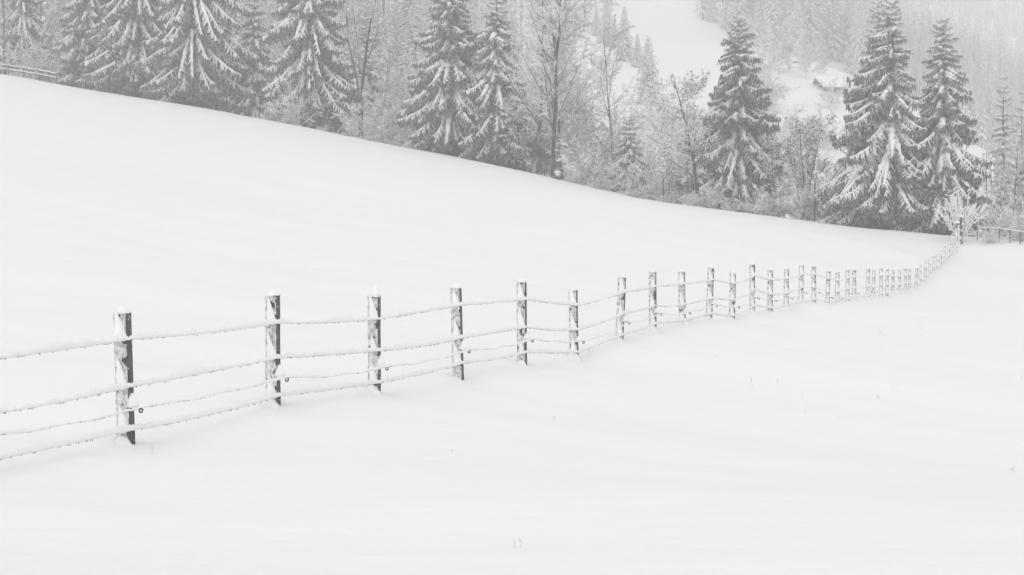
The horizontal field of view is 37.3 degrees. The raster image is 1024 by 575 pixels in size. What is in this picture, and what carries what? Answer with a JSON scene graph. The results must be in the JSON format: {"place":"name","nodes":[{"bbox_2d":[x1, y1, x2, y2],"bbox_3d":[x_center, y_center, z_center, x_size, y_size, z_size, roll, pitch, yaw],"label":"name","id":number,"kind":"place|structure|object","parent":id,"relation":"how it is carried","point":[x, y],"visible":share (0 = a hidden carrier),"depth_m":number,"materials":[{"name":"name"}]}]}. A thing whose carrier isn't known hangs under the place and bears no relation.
{"place":"outdoors","nodes":[
{"label":"outdoors","id":0,"kind":"place"},
{"bbox_2d":[0,74,1023,574],"bbox_3d":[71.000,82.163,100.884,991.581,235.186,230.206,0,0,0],"label":"snow field","id":1,"kind":"structure","parent":0,"point":[686,450],"depth_m":23.37,"materials":[{"name":"white snow"}]},
{"bbox_2d":[0,0,28,74],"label":"bare tree","id":2,"kind":"object","parent":1,"relation":"on","point":[3,17],"visible":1,"depth_m":167.21,"materials":[{"name":"grey plant"}]},
{"bbox_2d":[0,0,54,76],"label":"spruce tree","id":3,"kind":"object","parent":1,"relation":"on","point":[28,26],"visible":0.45,"depth_m":175.83,"materials":[{"name":"grey plant"}]},
{"bbox_2d":[0,64,56,83],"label":"rail fence","id":4,"kind":"object","parent":1,"relation":"on","point":[33,69],"visible":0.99,"depth_m":162.26,"materials":[{"name":"grey wood"}]},
{"bbox_2d":[0,29,65,80],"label":"snowy bush","id":5,"kind":"object","parent":1,"relation":"on","point":[35,64],"visible":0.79,"depth_m":166.83,"materials":[{"name":"grey plant"}]},
{"bbox_2d":[13,39,60,82],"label":"snowy bush","id":6,"kind":"object","parent":1,"relation":"on","point":[45,80],"visible":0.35,"depth_m":169.93,"materials":[{"name":"grey plant"}]},
{"bbox_2d":[31,0,67,63],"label":"bare tree","id":7,"kind":"object","parent":1,"relation":"on","point":[49,26],"visible":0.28,"depth_m":181.66,"materials":[{"name":"grey plant"}]},
{"bbox_2d":[51,0,111,91],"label":"spruce tree","id":8,"kind":"object","parent":1,"relation":"on","point":[81,18],"visible":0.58,"depth_m":162.97,"materials":[{"name":"grey plant"}]},
{"bbox_2d":[75,0,173,100],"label":"spruce tree","id":9,"kind":"object","parent":1,"relation":"on","point":[126,28],"visible":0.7,"depth_m":157.29,"materials":[{"name":"grey plant"}]},
{"bbox_2d":[131,0,264,114],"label":"spruce tree","id":10,"kind":"object","parent":1,"relation":"on","point":[196,55],"visible":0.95,"depth_m":151.69,"materials":[{"name":"grey plant"}]},
{"bbox_2d":[221,0,275,118],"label":"spruce tree","id":11,"kind":"object","parent":1,"relation":"on","point":[259,81],"visible":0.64,"depth_m":154.33,"materials":[{"name":"grey plant"}]},
{"bbox_2d":[255,0,292,93],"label":"bare tree","id":12,"kind":"object","parent":1,"relation":"on","point":[279,44],"visible":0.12,"depth_m":157.64,"materials":[{"name":"grey plant"}]},
{"bbox_2d":[260,68,334,125],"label":"snowy bush","id":13,"kind":"object","parent":1,"relation":"on","point":[292,115],"visible":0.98,"depth_m":142.47,"materials":[{"name":"grey plant"}]},
{"bbox_2d":[258,0,374,133],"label":"spruce tree","id":14,"kind":"object","parent":1,"relation":"on","point":[312,51],"visible":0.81,"depth_m":144.68,"materials":[{"name":"grey plant"}]},
{"bbox_2d":[344,24,377,130],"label":"spruce tree","id":15,"kind":"object","parent":1,"relation":"on","point":[354,49],"visible":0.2,"depth_m":164.02,"materials":[{"name":"grey plant"}]},
{"bbox_2d":[342,0,386,137],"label":"bare tree","id":16,"kind":"object","parent":1,"relation":"on","point":[360,84],"visible":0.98,"depth_m":138.66,"materials":[{"name":"grey plant"}]},
{"bbox_2d":[354,4,389,123],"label":"spruce tree","id":17,"kind":"object","parent":1,"relation":"on","point":[369,73],"visible":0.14,"depth_m":170.22,"materials":[{"name":"grey plant"}]},
{"bbox_2d":[331,88,414,144],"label":"snowy bush","id":18,"kind":"object","parent":1,"relation":"on","point":[383,126],"visible":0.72,"depth_m":139.41,"materials":[{"name":"grey plant"}]},
{"bbox_2d":[340,89,413,146],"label":"snowy bush","id":19,"kind":"object","parent":1,"relation":"on","point":[375,119],"visible":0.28,"depth_m":141.42,"materials":[{"name":"grey plant"}]},
{"bbox_2d":[364,37,411,128],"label":"bare tree","id":20,"kind":"object","parent":1,"relation":"on","point":[389,83],"visible":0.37,"depth_m":164.96,"materials":[{"name":"grey plant"}]},
{"bbox_2d":[384,49,418,133],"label":"bare tree","id":21,"kind":"object","parent":1,"relation":"on","point":[399,95],"visible":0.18,"depth_m":164.91,"materials":[{"name":"grey plant"}]},
{"bbox_2d":[396,0,487,160],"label":"spruce tree","id":22,"kind":"object","parent":1,"relation":"on","point":[441,118],"visible":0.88,"depth_m":134.92,"materials":[{"name":"grey plant"}]},
{"bbox_2d":[0,225,960,459],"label":"wire fence","id":23,"kind":"object","parent":1,"relation":"on","point":[127,403],"visible":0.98,"depth_m":18.92,"materials":[{"name":"grey wood"}]},
{"bbox_2d":[458,0,550,171],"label":"spruce tree","id":24,"kind":"object","parent":1,"relation":"on","point":[489,91],"visible":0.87,"depth_m":132.65,"materials":[{"name":"grey plant"}]},
{"bbox_2d":[490,96,566,174],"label":"frosty tree","id":25,"kind":"object","parent":1,"relation":"on","point":[532,162],"visible":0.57,"depth_m":132.15,"materials":[{"name":"grey plant"}]},
{"bbox_2d":[485,0,576,174],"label":"bare tree","id":26,"kind":"object","parent":1,"relation":"on","point":[540,120],"visible":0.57,"depth_m":129.19,"materials":[{"name":"grey plant"}]},
{"bbox_2d":[510,65,581,174],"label":"frosty tree","id":27,"kind":"object","parent":1,"relation":"on","point":[548,160],"visible":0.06,"depth_m":141.38,"materials":[{"name":"grey plant"}]},
{"bbox_2d":[509,0,595,177],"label":"bare tree","id":28,"kind":"object","parent":1,"relation":"on","point":[549,77],"visible":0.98,"depth_m":127.35,"materials":[{"name":"grey plant"}]},
{"bbox_2d":[521,58,594,180],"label":"frosty tree","id":29,"kind":"object","parent":1,"relation":"on","point":[557,154],"visible":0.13,"depth_m":139.28,"materials":[{"name":"grey plant"}]},
{"bbox_2d":[510,0,607,179],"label":"bare tree","id":30,"kind":"object","parent":1,"relation":"on","point":[579,109],"visible":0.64,"depth_m":129.37,"materials":[{"name":"grey plant"}]},
{"bbox_2d":[545,100,608,183],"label":"frosty tree","id":31,"kind":"object","parent":1,"relation":"on","point":[581,139],"visible":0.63,"depth_m":130.37,"materials":[{"name":"grey plant"}]},
{"bbox_2d":[556,84,605,184],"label":"frosty tree","id":32,"kind":"object","parent":1,"relation":"on","point":[589,127],"visible":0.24,"depth_m":134.71,"materials":[{"name":"grey plant"}]},
{"bbox_2d":[562,128,628,191],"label":"frosty tree","id":33,"kind":"object","parent":1,"relation":"on","point":[615,142],"visible":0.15,"depth_m":132.17,"materials":[{"name":"grey plant"}]},
{"bbox_2d":[542,126,661,189],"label":"snowy bush","id":34,"kind":"object","parent":1,"relation":"on","point":[586,165],"visible":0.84,"depth_m":126.61,"materials":[{"name":"grey plant"}]},
{"bbox_2d":[568,13,653,191],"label":"bare tree","id":35,"kind":"object","parent":1,"relation":"on","point":[604,71],"visible":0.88,"depth_m":132.90,"materials":[{"name":"grey plant"}]},
{"bbox_2d":[604,116,650,199],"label":"spruce tree","id":36,"kind":"object","parent":1,"relation":"on","point":[628,144],"visible":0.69,"depth_m":126.65,"materials":[{"name":"grey plant"}]},
{"bbox_2d":[604,151,693,199],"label":"snowy bush","id":37,"kind":"object","parent":1,"relation":"on","point":[644,190],"visible":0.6,"depth_m":125.17,"materials":[{"name":"grey plant"}]},
{"bbox_2d":[634,155,700,203],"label":"snowy bush","id":38,"kind":"object","parent":1,"relation":"on","point":[660,188],"visible":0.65,"depth_m":124.01,"materials":[{"name":"grey plant"}]},
{"bbox_2d":[660,140,699,196],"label":"leafy shrub tree","id":39,"kind":"object","parent":1,"relation":"on","point":[673,164],"visible":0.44,"depth_m":124.91,"materials":[{"name":"grey plant"}]},
{"bbox_2d":[634,69,729,201],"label":"leafy tree","id":40,"kind":"object","parent":1,"relation":"on","point":[672,151],"visible":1,"depth_m":120.43,"materials":[{"name":"grey plant"}]},
{"bbox_2d":[672,170,744,208],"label":"snowy bush","id":41,"kind":"object","parent":1,"relation":"on","point":[709,199],"visible":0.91,"depth_m":118.82,"materials":[{"name":"grey plant"}]},
{"bbox_2d":[673,16,787,216],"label":"spruce tree","id":42,"kind":"object","parent":1,"relation":"on","point":[745,123],"visible":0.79,"depth_m":121.79,"materials":[{"name":"grey plant"}]},
{"bbox_2d":[721,179,792,216],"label":"snowy bush","id":43,"kind":"object","parent":1,"relation":"on","point":[748,205],"visible":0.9,"depth_m":116.12,"materials":[{"name":"grey plant"}]},
{"bbox_2d":[754,132,801,217],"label":"leafy shrub tree","id":44,"kind":"object","parent":1,"relation":"on","point":[775,151],"visible":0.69,"depth_m":119.42,"materials":[{"name":"grey plant"}]},
{"bbox_2d":[752,153,837,219],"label":"snowy bush","id":45,"kind":"object","parent":1,"relation":"on","point":[799,202],"visible":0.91,"depth_m":115.51,"materials":[{"name":"grey plant"}]},
{"bbox_2d":[774,171,837,221],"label":"snowy bush","id":46,"kind":"object","parent":1,"relation":"on","point":[820,214],"visible":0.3,"depth_m":116.66,"materials":[{"name":"grey plant"}]},
{"bbox_2d":[780,114,857,218],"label":"leafy shrub tree","id":47,"kind":"object","parent":1,"relation":"on","point":[796,131],"visible":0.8,"depth_m":117.28,"materials":[{"name":"grey plant"}]},
{"bbox_2d":[824,1,884,221],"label":"spruce tree","id":48,"kind":"object","parent":1,"relation":"on","point":[862,147],"visible":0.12,"depth_m":117.72,"materials":[{"name":"grey plant"}]},
{"bbox_2d":[801,0,936,231],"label":"spruce tree","id":49,"kind":"object","parent":1,"relation":"on","point":[869,192],"visible":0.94,"depth_m":112.86,"materials":[{"name":"grey plant"}]},
{"bbox_2d":[882,17,1006,237],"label":"spruce tree","id":50,"kind":"object","parent":1,"relation":"on","point":[947,122],"visible":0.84,"depth_m":112.38,"materials":[{"name":"grey plant"}]},
{"bbox_2d":[932,187,987,237],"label":"snow laden shrub","id":51,"kind":"object","parent":1,"relation":"on","point":[968,217],"visible":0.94,"depth_m":105.39,"materials":[{"name":"white snow"}]},
{"bbox_2d":[968,224,1004,243],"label":"snowy bush","id":52,"kind":"object","parent":1,"relation":"on","point":[990,237],"visible":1,"depth_m":104.82,"materials":[{"name":"white snow"}]},
{"bbox_2d":[951,190,1023,240],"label":"snowy bush","id":53,"kind":"object","parent":1,"relation":"on","point":[993,221],"visible":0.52,"depth_m":109.31,"materials":[{"name":"grey plant"}]},
{"bbox_2d":[977,137,1018,238],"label":"bare tree","id":54,"kind":"object","parent":1,"relation":"on","point":[1003,173],"visible":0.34,"depth_m":119.31,"materials":[{"name":"grey plant"}]},
{"bbox_2d":[980,73,1020,238],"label":"spruce tree","id":55,"kind":"object","parent":1,"relation":"on","point":[1002,133],"visible":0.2,"depth_m":150.75,"materials":[{"name":"grey plant"}]},
{"bbox_2d":[985,189,1023,241],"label":"snowy bush","id":56,"kind":"object","parent":1,"relation":"on","point":[1015,225],"visible":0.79,"depth_m":107.99,"materials":[{"name":"grey plant"}]},
{"bbox_2d":[988,124,1023,240],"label":"bare tree","id":57,"kind":"object","parent":1,"relation":"on","point":[1021,157],"visible":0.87,"depth_m":113.86,"materials":[{"name":"grey plant"}]},
{"bbox_2d":[1012,92,1023,213],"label":"spruce tree","id":58,"kind":"object","parent":1,"relation":"on","point":[1019,125],"visible":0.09,"depth_m":164.18,"materials":[{"name":"grey plant"}]},
{"bbox_2d":[354,0,1023,232],"bbox_3d":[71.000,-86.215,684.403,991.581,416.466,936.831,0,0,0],"label":"hillside","id":59,"kind":"structure","parent":0,"point":[682,36],"depth_m":330.66,"materials":[{"name":"white snow"}]},
{"bbox_2d":[42,0,67,77],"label":"spruce tree","id":60,"kind":"object","parent":59,"relation":"on","point":[54,42],"visible":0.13,"depth_m":245.15,"materials":[{"name":"grey plant"}]},
{"bbox_2d":[336,9,352,78],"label":"spruce tree","id":61,"kind":"object","parent":59,"relation":"on","point":[344,29],"visible":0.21,"depth_m":247.21,"materials":[{"name":"grey plant"}]},
{"bbox_2d":[348,0,376,83],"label":"spruce tree","id":62,"kind":"object","parent":59,"relation":"on","point":[361,13],"visible":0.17,"depth_m":251.28,"materials":[{"name":"grey plant"}]},
{"bbox_2d":[367,0,393,91],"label":"spruce tree","id":63,"kind":"object","parent":59,"relation":"on","point":[376,18],"visible":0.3,"depth_m":243.61,"materials":[{"name":"grey plant"}]},
{"bbox_2d":[372,9,398,98],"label":"spruce tree","id":64,"kind":"object","parent":59,"relation":"on","point":[385,21],"visible":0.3,"depth_m":242.62,"materials":[{"name":"grey plant"}]},
{"bbox_2d":[386,0,409,80],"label":"spruce tree","id":65,"kind":"object","parent":59,"relation":"on","point":[396,18],"visible":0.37,"depth_m":259.54,"materials":[{"name":"grey plant"}]},
{"bbox_2d":[394,0,422,55],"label":"spruce tree","id":66,"kind":"object","parent":59,"relation":"on","point":[414,4],"visible":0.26,"depth_m":266.09,"materials":[{"name":"grey plant"}]},
{"bbox_2d":[394,5,423,97],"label":"spruce tree","id":67,"kind":"object","parent":59,"relation":"on","point":[407,31],"visible":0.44,"depth_m":245.32,"materials":[{"name":"grey plant"}]},
{"bbox_2d":[416,0,442,59],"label":"spruce tree","id":68,"kind":"object","parent":59,"relation":"on","point":[430,20],"visible":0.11,"depth_m":251.32,"materials":[{"name":"grey plant"}]},
{"bbox_2d":[468,0,483,77],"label":"spruce tree","id":69,"kind":"object","parent":59,"relation":"on","point":[473,18],"visible":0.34,"depth_m":248.59,"materials":[{"name":"grey plant"}]},
{"bbox_2d":[485,1,520,77],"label":"spruce tree","id":70,"kind":"object","parent":59,"relation":"on","point":[504,8],"visible":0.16,"depth_m":261.34,"materials":[{"name":"grey plant"}]},
{"bbox_2d":[509,10,524,80],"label":"spruce tree","id":71,"kind":"object","parent":59,"relation":"on","point":[518,43],"visible":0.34,"depth_m":276.82,"materials":[{"name":"grey plant"}]},
{"bbox_2d":[557,25,587,140],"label":"spruce tree","id":72,"kind":"object","parent":59,"relation":"on","point":[573,54],"visible":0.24,"depth_m":248.14,"materials":[{"name":"grey plant"}]},
{"bbox_2d":[589,5,601,35],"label":"spruce tree","id":73,"kind":"object","parent":59,"relation":"on","point":[595,26],"visible":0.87,"depth_m":370.01,"materials":[{"name":"grey plant"}]},
{"bbox_2d":[596,0,616,43],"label":"spruce tree","id":74,"kind":"object","parent":59,"relation":"on","point":[606,16],"visible":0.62,"depth_m":353.21,"materials":[{"name":"grey plant"}]},
{"bbox_2d":[613,6,633,62],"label":"spruce tree","id":75,"kind":"object","parent":59,"relation":"on","point":[629,48],"visible":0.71,"depth_m":331.26,"materials":[{"name":"grey plant"}]},
{"bbox_2d":[630,33,643,67],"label":"spruce tree","id":76,"kind":"object","parent":59,"relation":"on","point":[635,61],"visible":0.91,"depth_m":325.83,"materials":[{"name":"grey plant"}]},
{"bbox_2d":[632,36,662,105],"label":"spruce tree","id":77,"kind":"object","parent":59,"relation":"on","point":[643,81],"visible":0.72,"depth_m":284.68,"materials":[{"name":"grey plant"}]},
{"bbox_2d":[619,125,678,170],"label":"frosty tree","id":78,"kind":"object","parent":59,"relation":"on","point":[652,136],"visible":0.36,"depth_m":237.44,"materials":[{"name":"grey plant"}]},
{"bbox_2d":[621,93,713,147],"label":"snowy bush","id":79,"kind":"object","parent":59,"relation":"on","point":[652,122],"visible":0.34,"depth_m":252.03,"materials":[{"name":"grey plant"}]},
{"bbox_2d":[626,84,713,135],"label":"snowy bush","id":80,"kind":"object","parent":59,"relation":"on","point":[663,94],"visible":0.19,"depth_m":261.07,"materials":[{"name":"grey plant"}]},
{"bbox_2d":[347,0,1023,78],"bbox_3d":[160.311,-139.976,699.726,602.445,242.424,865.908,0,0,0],"label":"forest","id":81,"kind":"object","parent":59,"relation":"on","point":[998,47],"visible":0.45,"depth_m":481.99,"materials":[{"name":"white"}]},
{"bbox_2d":[703,0,718,23],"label":"spruce tree","id":82,"kind":"object","parent":59,"relation":"on","point":[711,15],"visible":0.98,"depth_m":424.85,"materials":[{"name":"grey plant"}]},
{"bbox_2d":[726,0,752,39],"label":"spruce tree","id":83,"kind":"object","parent":59,"relation":"on","point":[738,6],"visible":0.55,"depth_m":409.77,"materials":[{"name":"grey plant"}]},
{"bbox_2d":[747,42,785,80],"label":"frosty tree","id":84,"kind":"object","parent":59,"relation":"on","point":[769,66],"visible":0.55,"depth_m":300.01,"materials":[{"name":"grey plant"}]},
{"bbox_2d":[760,0,783,52],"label":"spruce tree","id":85,"kind":"object","parent":59,"relation":"on","point":[772,15],"visible":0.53,"depth_m":393.19,"materials":[{"name":"grey plant"}]},
{"bbox_2d":[757,56,790,110],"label":"snowy bush","id":86,"kind":"object","parent":59,"relation":"on","point":[775,88],"visible":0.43,"depth_m":278.65,"materials":[{"name":"grey plant"}]},
{"bbox_2d":[742,12,807,64],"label":"frosty tree","id":87,"kind":"object","parent":59,"relation":"on","point":[766,41],"visible":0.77,"depth_m":321.54,"materials":[{"name":"grey plant"}]},
{"bbox_2d":[764,94,806,141],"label":"snowy bush","id":88,"kind":"object","parent":59,"relation":"on","point":[783,121],"visible":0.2,"depth_m":263.75,"materials":[{"name":"grey plant"}]},
{"bbox_2d":[764,17,816,72],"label":"frosty tree","id":89,"kind":"object","parent":59,"relation":"on","point":[789,47],"visible":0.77,"depth_m":316.84,"materials":[{"name":"grey plant"}]},
{"bbox_2d":[790,29,832,78],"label":"frosty tree","id":90,"kind":"object","parent":59,"relation":"on","point":[803,63],"visible":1,"depth_m":309.66,"materials":[{"name":"grey plant"}]},
{"bbox_2d":[801,0,824,60],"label":"spruce tree","id":91,"kind":"object","parent":59,"relation":"on","point":[810,10],"visible":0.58,"depth_m":390.20,"materials":[{"name":"grey plant"}]},
{"bbox_2d":[790,94,847,148],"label":"snowy bush","id":92,"kind":"object","parent":59,"relation":"on","point":[825,141],"visible":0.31,"depth_m":263.88,"materials":[{"name":"grey plant"}]},
{"bbox_2d":[804,0,833,60],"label":"spruce tree","id":93,"kind":"object","parent":59,"relation":"on","point":[819,8],"visible":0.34,"depth_m":393.84,"materials":[{"name":"grey plant"}]},
{"bbox_2d":[812,76,852,109],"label":"frosty tree","id":94,"kind":"object","parent":59,"relation":"on","point":[829,95],"visible":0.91,"depth_m":284.48,"materials":[{"name":"grey plant"}]},
{"bbox_2d":[812,76,856,93],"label":"barn","id":95,"kind":"structure","parent":59,"relation":"on","point":[825,79],"depth_m":297.43,"materials":[{"name":"white"}]},
{"bbox_2d":[824,0,846,63],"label":"spruce tree","id":96,"kind":"object","parent":59,"relation":"on","point":[837,50],"visible":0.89,"depth_m":396.48,"materials":[{"name":"grey plant"}]},
{"bbox_2d":[839,0,852,57],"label":"spruce tree","id":97,"kind":"object","parent":59,"relation":"on","point":[847,16],"visible":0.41,"depth_m":404.01,"materials":[{"name":"grey plant"}]},
{"bbox_2d":[843,0,869,73],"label":"spruce tree","id":98,"kind":"object","parent":59,"relation":"on","point":[850,49],"visible":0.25,"depth_m":369.03,"materials":[{"name":"grey plant"}]},
{"bbox_2d":[850,7,870,75],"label":"spruce tree","id":99,"kind":"object","parent":59,"relation":"on","point":[860,50],"visible":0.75,"depth_m":356.09,"materials":[{"name":"grey plant"}]},
{"bbox_2d":[852,0,871,70],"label":"spruce tree","id":100,"kind":"object","parent":59,"relation":"on","point":[864,7],"visible":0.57,"depth_m":357.87,"materials":[{"name":"grey plant"}]},
{"bbox_2d":[912,63,928,106],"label":"spruce tree","id":101,"kind":"object","parent":59,"relation":"on","point":[921,84],"visible":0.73,"depth_m":348.77,"materials":[{"name":"grey plant"}]},
{"bbox_2d":[959,75,981,140],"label":"spruce tree","id":102,"kind":"object","parent":59,"relation":"on","point":[968,108],"visible":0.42,"depth_m":333.86,"materials":[{"name":"grey plant"}]},
{"bbox_2d":[972,88,994,149],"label":"spruce tree","id":103,"kind":"object","parent":59,"relation":"on","point":[981,127],"visible":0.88,"depth_m":330.72,"materials":[{"name":"grey plant"}]},
{"bbox_2d":[987,95,1005,150],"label":"spruce tree","id":104,"kind":"object","parent":59,"relation":"on","point":[993,125],"visible":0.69,"depth_m":331.75,"materials":[{"name":"grey plant"}]},
{"bbox_2d":[1007,91,1020,143],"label":"spruce tree","id":105,"kind":"object","parent":59,"relation":"on","point":[1011,110],"visible":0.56,"depth_m":354.61,"materials":[{"name":"grey plant"}]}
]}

